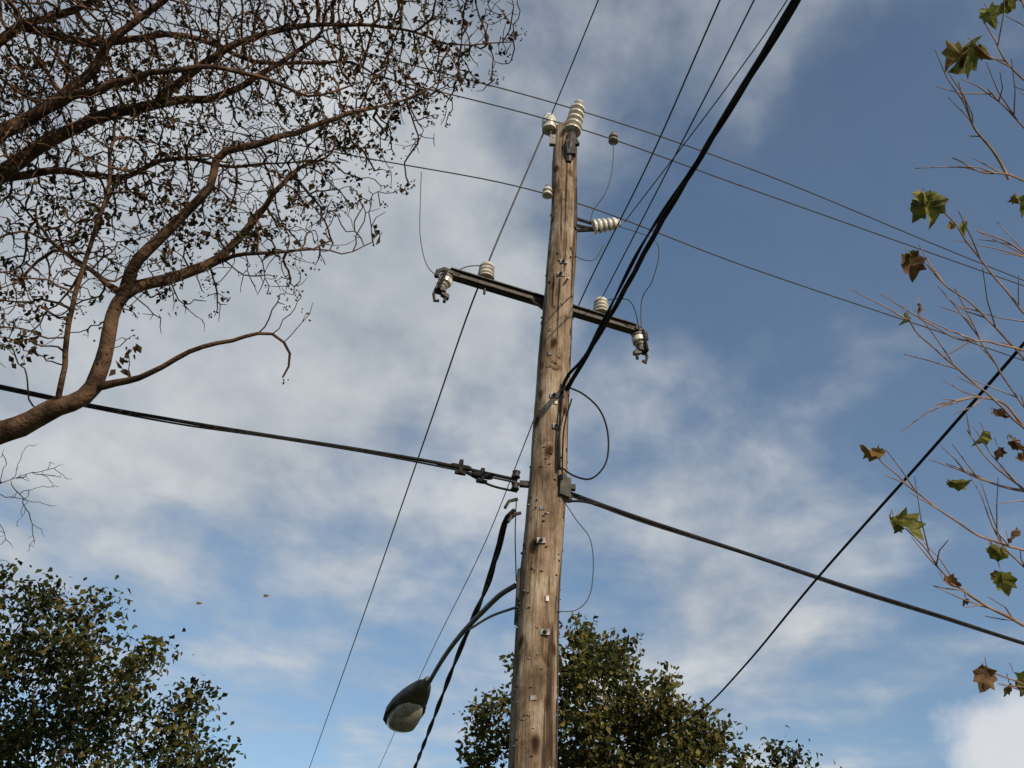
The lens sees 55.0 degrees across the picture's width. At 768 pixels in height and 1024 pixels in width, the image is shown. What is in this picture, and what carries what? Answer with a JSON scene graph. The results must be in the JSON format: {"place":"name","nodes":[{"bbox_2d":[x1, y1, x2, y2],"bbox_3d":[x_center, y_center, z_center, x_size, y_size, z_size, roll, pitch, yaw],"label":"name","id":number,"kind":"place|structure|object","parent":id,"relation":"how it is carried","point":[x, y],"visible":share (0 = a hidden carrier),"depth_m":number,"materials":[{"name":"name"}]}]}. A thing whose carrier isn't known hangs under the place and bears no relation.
{"place":"outdoors","nodes":[
{"label":"outdoors","id":0,"kind":"place"},
{"bbox_2d":[0,0,1023,767],"label":"sky","id":1,"kind":"structure","parent":0,"point":[746,419],"materials":[{"name":"blue"}]},
{"bbox_2d":[666,341,1023,730],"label":"service cable","id":2,"kind":"object","parent":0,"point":[974,400],"visible":0.88,"depth_m":7.48,"materials":[{"name":"black rubber"}]},
{"bbox_3d":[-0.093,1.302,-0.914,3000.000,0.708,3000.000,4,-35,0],"label":"ground","id":3,"kind":"structure","parent":0,"visible":0},
{"bbox_2d":[0,444,66,562],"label":"bare sapling","id":4,"kind":"object","parent":3,"relation":"on","point":[18,477],"visible":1,"depth_m":8.51,"materials":[{"name":"grey plant"}]},
{"bbox_2d":[0,558,245,767],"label":"oak tree","id":5,"kind":"object","parent":3,"relation":"on","point":[15,740],"visible":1,"depth_m":11.71,"materials":[{"name":"green plant"}]},
{"bbox_2d":[0,0,526,444],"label":"bare tree","id":6,"kind":"object","parent":3,"relation":"on","point":[87,392],"visible":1,"depth_m":7.90,"materials":[{"name":"brown plant"}]},
{"bbox_2d":[419,99,658,767],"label":"utility pole","id":7,"kind":"object","parent":3,"relation":"on","point":[533,739],"visible":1,"depth_m":9.19,"materials":[{"name":"brown wood"}]},
{"bbox_2d":[0,388,513,482],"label":"telephone cable","id":8,"kind":"object","parent":7,"relation":"attached to","point":[41,397],"visible":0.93,"depth_m":8.74,"materials":[{"name":"black rubber"}]},
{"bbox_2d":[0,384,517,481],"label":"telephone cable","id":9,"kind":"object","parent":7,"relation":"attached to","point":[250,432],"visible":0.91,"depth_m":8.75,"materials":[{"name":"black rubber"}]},
{"bbox_2d":[309,132,543,767],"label":"power line","id":10,"kind":"object","parent":7,"relation":"attached to","point":[434,411],"visible":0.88,"depth_m":12.33,"materials":[{"name":"metal"}]},
{"bbox_2d":[383,569,520,732],"bbox_3d":[-0.578,2.881,10.041,0.438,0.476,4.065,16,-37,-16],"label":"street lamp","id":11,"kind":"object","parent":7,"relation":"attached to","point":[405,710],"visible":0.99,"depth_m":11.05,"materials":[{"name":"metal"}]},
{"bbox_2d":[413,508,514,767],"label":"service cable","id":12,"kind":"object","parent":7,"relation":"attached to","point":[463,640],"visible":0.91,"depth_m":11.67,"materials":[{"name":"black rubber"}]},
{"bbox_2d":[437,464,516,492],"bbox_3d":[-0.331,0.878,9.109,0.775,0.207,0.127,11,-36,-9],"label":"telephone cable","id":13,"kind":"object","parent":7,"relation":"attached to","point":[497,487],"visible":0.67,"depth_m":9.09,"materials":[{"name":"black rubber"}]},
{"bbox_2d":[465,516,514,639],"bbox_3d":[-0.327,2.232,10.238,0.132,0.286,3.516,8,-35,-6],"label":"service cable","id":14,"kind":"object","parent":7,"relation":"attached to","point":[496,547],"visible":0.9,"depth_m":9.24,"materials":[{"name":"black rubber"}]},
{"bbox_2d":[2,86,1023,360],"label":"power line","id":15,"kind":"object","parent":7,"relation":"attached to","point":[592,208],"visible":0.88,"depth_m":11.42,"materials":[{"name":"metal"}]},
{"bbox_2d":[379,0,720,766],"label":"power line","id":16,"kind":"object","parent":7,"relation":"attached to","point":[595,270],"visible":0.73,"depth_m":9.79,"materials":[{"name":"metal"}]},
{"bbox_2d":[82,0,1023,285],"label":"power line","id":17,"kind":"object","parent":7,"relation":"attached to","point":[620,142],"visible":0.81,"depth_m":12.20,"materials":[{"name":"metal"}]},
{"bbox_2d":[551,0,598,114],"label":"power line","id":18,"kind":"object","parent":7,"relation":"attached to","point":[575,56],"visible":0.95,"depth_m":11.23,"materials":[{"name":"metal"}]},
{"bbox_2d":[565,500,599,505],"bbox_3d":[0.711,1.111,9.146,0.580,0.178,0.089,28,-42,-30],"label":"telephone cable","id":19,"kind":"object","parent":7,"relation":"attached to","point":[587,502],"visible":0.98,"depth_m":9.05,"materials":[{"name":"black rubber"}]},
{"bbox_2d":[169,0,1023,280],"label":"power line","id":20,"kind":"object","parent":7,"relation":"attached to","point":[670,140],"visible":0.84,"depth_m":12.59,"materials":[{"name":"metal"}]},
{"bbox_2d":[557,0,795,469],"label":"service cable","id":21,"kind":"object","parent":7,"relation":"attached to","point":[779,22],"visible":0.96,"depth_m":8.36,"materials":[{"name":"black rubber"}]},
{"bbox_2d":[602,0,754,296],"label":"power line","id":22,"kind":"object","parent":7,"relation":"attached to","point":[682,141],"visible":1,"depth_m":9.07,"materials":[{"name":"metal"}]},
{"bbox_2d":[565,0,800,391],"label":"service cable","id":23,"kind":"object","parent":7,"relation":"attached to","point":[733,103],"visible":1,"depth_m":7.39,"materials":[{"name":"black rubber"}]},
{"bbox_2d":[624,0,787,221],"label":"power line","id":24,"kind":"object","parent":7,"relation":"attached to","point":[711,107],"visible":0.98,"depth_m":9.43,"materials":[{"name":"metal"}]},
{"bbox_2d":[571,492,1023,644],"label":"telephone cable","id":25,"kind":"object","parent":7,"relation":"attached to","point":[643,519],"visible":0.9,"depth_m":10.07,"materials":[{"name":"black rubber"}]},
{"bbox_2d":[453,610,841,767],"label":"leafy tree","id":26,"kind":"object","parent":3,"relation":"on","point":[585,668],"visible":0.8,"depth_m":16.75,"materials":[{"name":"green plant"}]},
{"bbox_2d":[851,0,1023,696],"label":"maple sapling","id":27,"kind":"object","parent":3,"relation":"on","point":[965,58],"visible":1,"depth_m":4.40,"materials":[{"name":"green plant"}]}
]}

